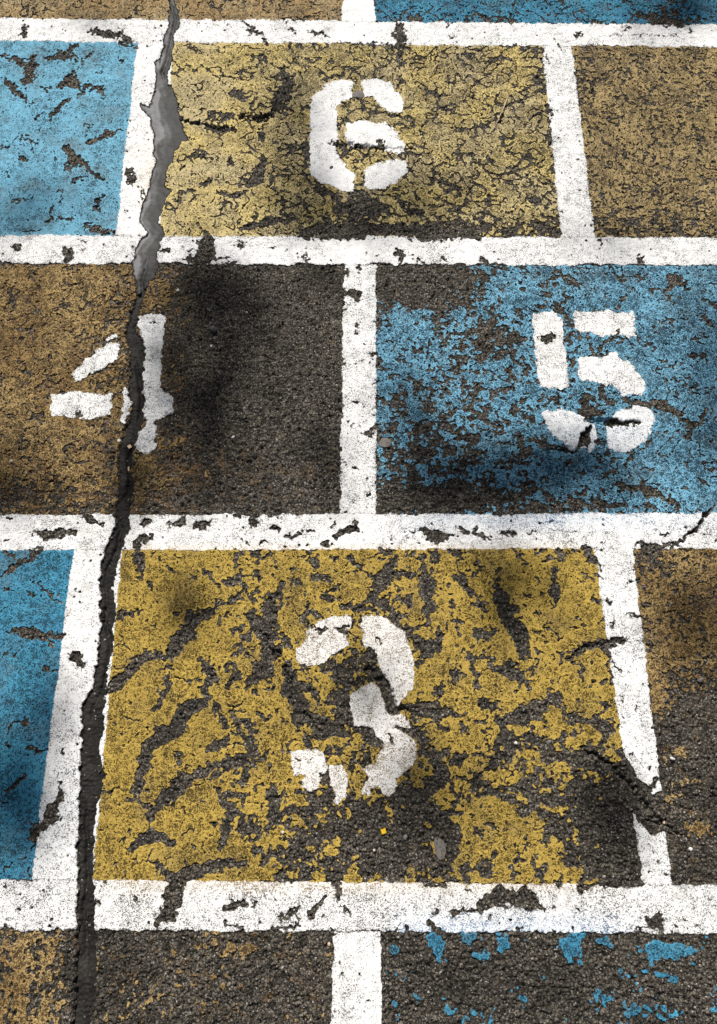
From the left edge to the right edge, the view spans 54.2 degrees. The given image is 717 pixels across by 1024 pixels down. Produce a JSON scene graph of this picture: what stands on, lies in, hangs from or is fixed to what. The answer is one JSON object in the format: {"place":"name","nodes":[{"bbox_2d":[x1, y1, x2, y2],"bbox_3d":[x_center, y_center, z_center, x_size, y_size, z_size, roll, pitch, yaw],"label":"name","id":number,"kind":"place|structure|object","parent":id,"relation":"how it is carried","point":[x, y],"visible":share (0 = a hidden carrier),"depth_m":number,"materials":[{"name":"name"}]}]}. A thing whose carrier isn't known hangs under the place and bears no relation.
{"place":"outdoors","nodes":[
{"label":"outdoors","id":0,"kind":"place"},
{"bbox_2d":[0,0,716,1023],"bbox_3d":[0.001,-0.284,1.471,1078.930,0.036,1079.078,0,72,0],"label":"ground","id":1,"kind":"structure","parent":0,"point":[302,334],"depth_m":1.31,"materials":[{"name":"grey asphalt"}]},
{"bbox_2d":[0,549,73,879],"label":"painted square","id":2,"kind":"structure","parent":1,"relation":"on","point":[38,655],"depth_m":1.26,"materials":[{"name":"blue paint"}]},
{"bbox_2d":[0,40,137,236],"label":"painted square","id":3,"kind":"structure","parent":1,"relation":"on","point":[25,179],"depth_m":1.66,"materials":[{"name":"blue paint"}]},
{"bbox_2d":[32,549,121,879],"bbox_3d":[-0.495,0.343,1.257,0.107,0.013,0.569,0,72,0],"label":"painted line","id":4,"kind":"object","parent":1,"relation":"on","point":[74,688],"visible":1,"depth_m":1.25,"materials":[{"name":"white paint"}]},
{"bbox_2d":[0,264,209,515],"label":"painted square","id":5,"kind":"structure","parent":1,"relation":"on","point":[63,349],"depth_m":1.46,"materials":[{"name":"paint"}]},
{"bbox_2d":[50,313,173,453],"bbox_3d":[-0.475,-0.290,1.464,0.254,0.011,0.302,22,73,7],"label":"painted number","id":6,"kind":"object","parent":5,"relation":"on","point":[158,403],"visible":1,"depth_m":1.45,"materials":[{"name":"white paint"}]},
{"bbox_2d":[73,0,187,1023],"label":"crack filler","id":7,"kind":"object","parent":1,"relation":"on","point":[161,112],"visible":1,"depth_m":1.37,"materials":[{"name":"black asphalt"}]},
{"bbox_2d":[115,41,172,236],"bbox_3d":[-0.503,-0.897,1.663,0.100,0.011,0.594,-1,72,0],"label":"painted line","id":8,"kind":"object","parent":1,"relation":"on","point":[142,161],"visible":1,"depth_m":1.65,"materials":[{"name":"white paint"}]},
{"bbox_2d":[0,930,332,1023],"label":"painted square","id":9,"kind":"structure","parent":1,"relation":"on","point":[19,987],"depth_m":1.12,"materials":[{"name":"paint"}]},
{"bbox_2d":[0,0,343,20],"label":"painted square","id":10,"kind":"structure","parent":1,"relation":"on","point":[119,8],"depth_m":1.79,"materials":[{"name":"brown paint"}]},
{"bbox_2d":[209,326,216,331],"bbox_3d":[-0.309,-0.390,1.492,0.016,0.009,0.014,26,74,8],"label":"pebble","id":11,"kind":"object","parent":1,"relation":"on","point":[213,328],"visible":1,"depth_m":1.49,"materials":[{"name":"stone"}]},
{"bbox_2d":[330,931,381,1023],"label":"painted line","id":12,"kind":"object","parent":1,"relation":"on","point":[356,953],"visible":1,"depth_m":1.12,"materials":[{"name":"white paint"}]},
{"bbox_2d":[93,548,621,883],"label":"painted square","id":13,"kind":"structure","parent":1,"relation":"on","point":[200,727],"depth_m":1.26,"materials":[{"name":"yellow paint"}]},
{"bbox_2d":[290,614,416,804],"bbox_3d":[-0.009,0.348,1.255,0.223,0.018,0.330,0,72,0],"label":"painted number","id":14,"kind":"object","parent":13,"relation":"on","point":[392,763],"visible":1,"depth_m":1.25,"materials":[{"name":"white paint"}]},
{"bbox_2d":[434,838,445,860],"bbox_3d":[0.137,0.568,1.179,0.020,0.002,0.037,-11,72,-4],"label":"chewing gum","id":15,"kind":"object","parent":13,"relation":"on","point":[439,845],"visible":1,"depth_m":1.18,"materials":[{"name":"grey rubber"}]},
{"bbox_2d":[0,879,716,934],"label":"painted line","id":16,"kind":"object","parent":1,"relation":"on","point":[375,905],"visible":1,"depth_m":1.15,"materials":[{"name":"white paint"}]},
{"bbox_2d":[0,512,716,550],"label":"painted line","id":17,"kind":"object","parent":1,"relation":"on","point":[224,532],"visible":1,"depth_m":1.35,"materials":[{"name":"white paint"}]},
{"bbox_2d":[0,234,716,266],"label":"painted line","id":18,"kind":"object","parent":1,"relation":"on","point":[40,249],"visible":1,"depth_m":1.56,"materials":[{"name":"white paint"}]},
{"bbox_2d":[0,17,716,47],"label":"painted line","id":19,"kind":"object","parent":1,"relation":"on","point":[418,33],"visible":1,"depth_m":1.76,"materials":[{"name":"white paint"}]},
{"bbox_2d":[339,264,377,513],"bbox_3d":[0.001,-0.271,1.455,0.081,0.011,0.580,0,72,0],"label":"painted line","id":20,"kind":"object","parent":1,"relation":"on","point":[359,385],"visible":1,"depth_m":1.44,"materials":[{"name":"white paint"}]},
{"bbox_2d":[341,0,375,21],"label":"painted line","id":21,"kind":"object","parent":1,"relation":"on","point":[358,10],"visible":1,"depth_m":1.79,"materials":[{"name":"white paint"}]},
{"bbox_2d":[1,21,715,1023],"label":"loose grit","id":22,"kind":"object","parent":1,"relation":"on","point":[307,677],"visible":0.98,"depth_m":1.24,"materials":[{"name":"gravel"}]},
{"bbox_2d":[160,42,560,237],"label":"painted square","id":23,"kind":"structure","parent":1,"relation":"on","point":[334,51],"depth_m":1.66,"materials":[{"name":"paint"}]},
{"bbox_2d":[352,90,363,97],"bbox_3d":[-0.001,-1.011,1.695,0.030,0.003,0.026,-11,72,-4],"label":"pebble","id":24,"kind":"object","parent":23,"relation":"on","point":[358,94],"visible":1,"depth_m":1.69,"materials":[{"name":"beige stone"}]},
{"bbox_2d":[309,78,408,192],"bbox_3d":[-0.001,-0.897,1.665,0.236,0.016,0.346,0,72,0],"label":"painted number","id":25,"kind":"object","parent":23,"relation":"on","point":[324,156],"visible":1,"depth_m":1.66,"materials":[{"name":"white paint"}]},
{"bbox_2d":[373,0,716,25],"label":"painted square","id":26,"kind":"structure","parent":1,"relation":"on","point":[394,6],"depth_m":1.79,"materials":[{"name":"blue paint"}]},
{"bbox_2d":[376,264,716,514],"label":"painted square","id":27,"kind":"structure","parent":1,"relation":"on","point":[670,353],"depth_m":1.46,"materials":[{"name":"blue paint"}]},
{"bbox_2d":[379,438,391,446],"bbox_3d":[0.054,-0.140,1.411,0.026,0.002,0.022,-11,72,-4],"label":"chewing gum","id":28,"kind":"object","parent":27,"relation":"on","point":[385,442],"visible":1,"depth_m":1.41,"materials":[{"name":"beige rubber"}]},
{"bbox_2d":[532,309,654,452],"bbox_3d":[0.488,-0.276,1.463,0.237,0.017,0.336,0,72,0],"label":"painted number","id":29,"kind":"object","parent":27,"relation":"on","point":[567,427],"visible":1,"depth_m":1.46,"materials":[{"name":"white paint"}]},
{"bbox_2d":[386,932,716,1023],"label":"painted square","id":30,"kind":"structure","parent":1,"relation":"on","point":[570,945],"depth_m":1.13,"materials":[{"name":"blue paint"}]},
{"bbox_2d":[542,45,595,237],"bbox_3d":[0.494,-0.890,1.659,0.082,0.011,0.581,0,72,0],"label":"painted line","id":31,"kind":"object","parent":1,"relation":"on","point":[573,201],"visible":1,"depth_m":1.65,"materials":[{"name":"white paint"}]},
{"bbox_2d":[593,548,671,884],"bbox_3d":[0.489,0.345,1.255,0.078,0.011,0.580,0,72,0],"label":"painted line","id":32,"kind":"object","parent":1,"relation":"on","point":[636,731],"visible":1,"depth_m":1.26,"materials":[{"name":"white paint"}]},
{"bbox_2d":[572,44,716,238],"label":"painted square","id":33,"kind":"structure","parent":1,"relation":"on","point":[700,120],"depth_m":1.66,"materials":[{"name":"beige paint"}]},
{"bbox_2d":[634,548,716,865],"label":"painted square","id":34,"kind":"structure","parent":1,"relation":"on","point":[690,652],"depth_m":1.30,"materials":[{"name":"paint"}]}
]}

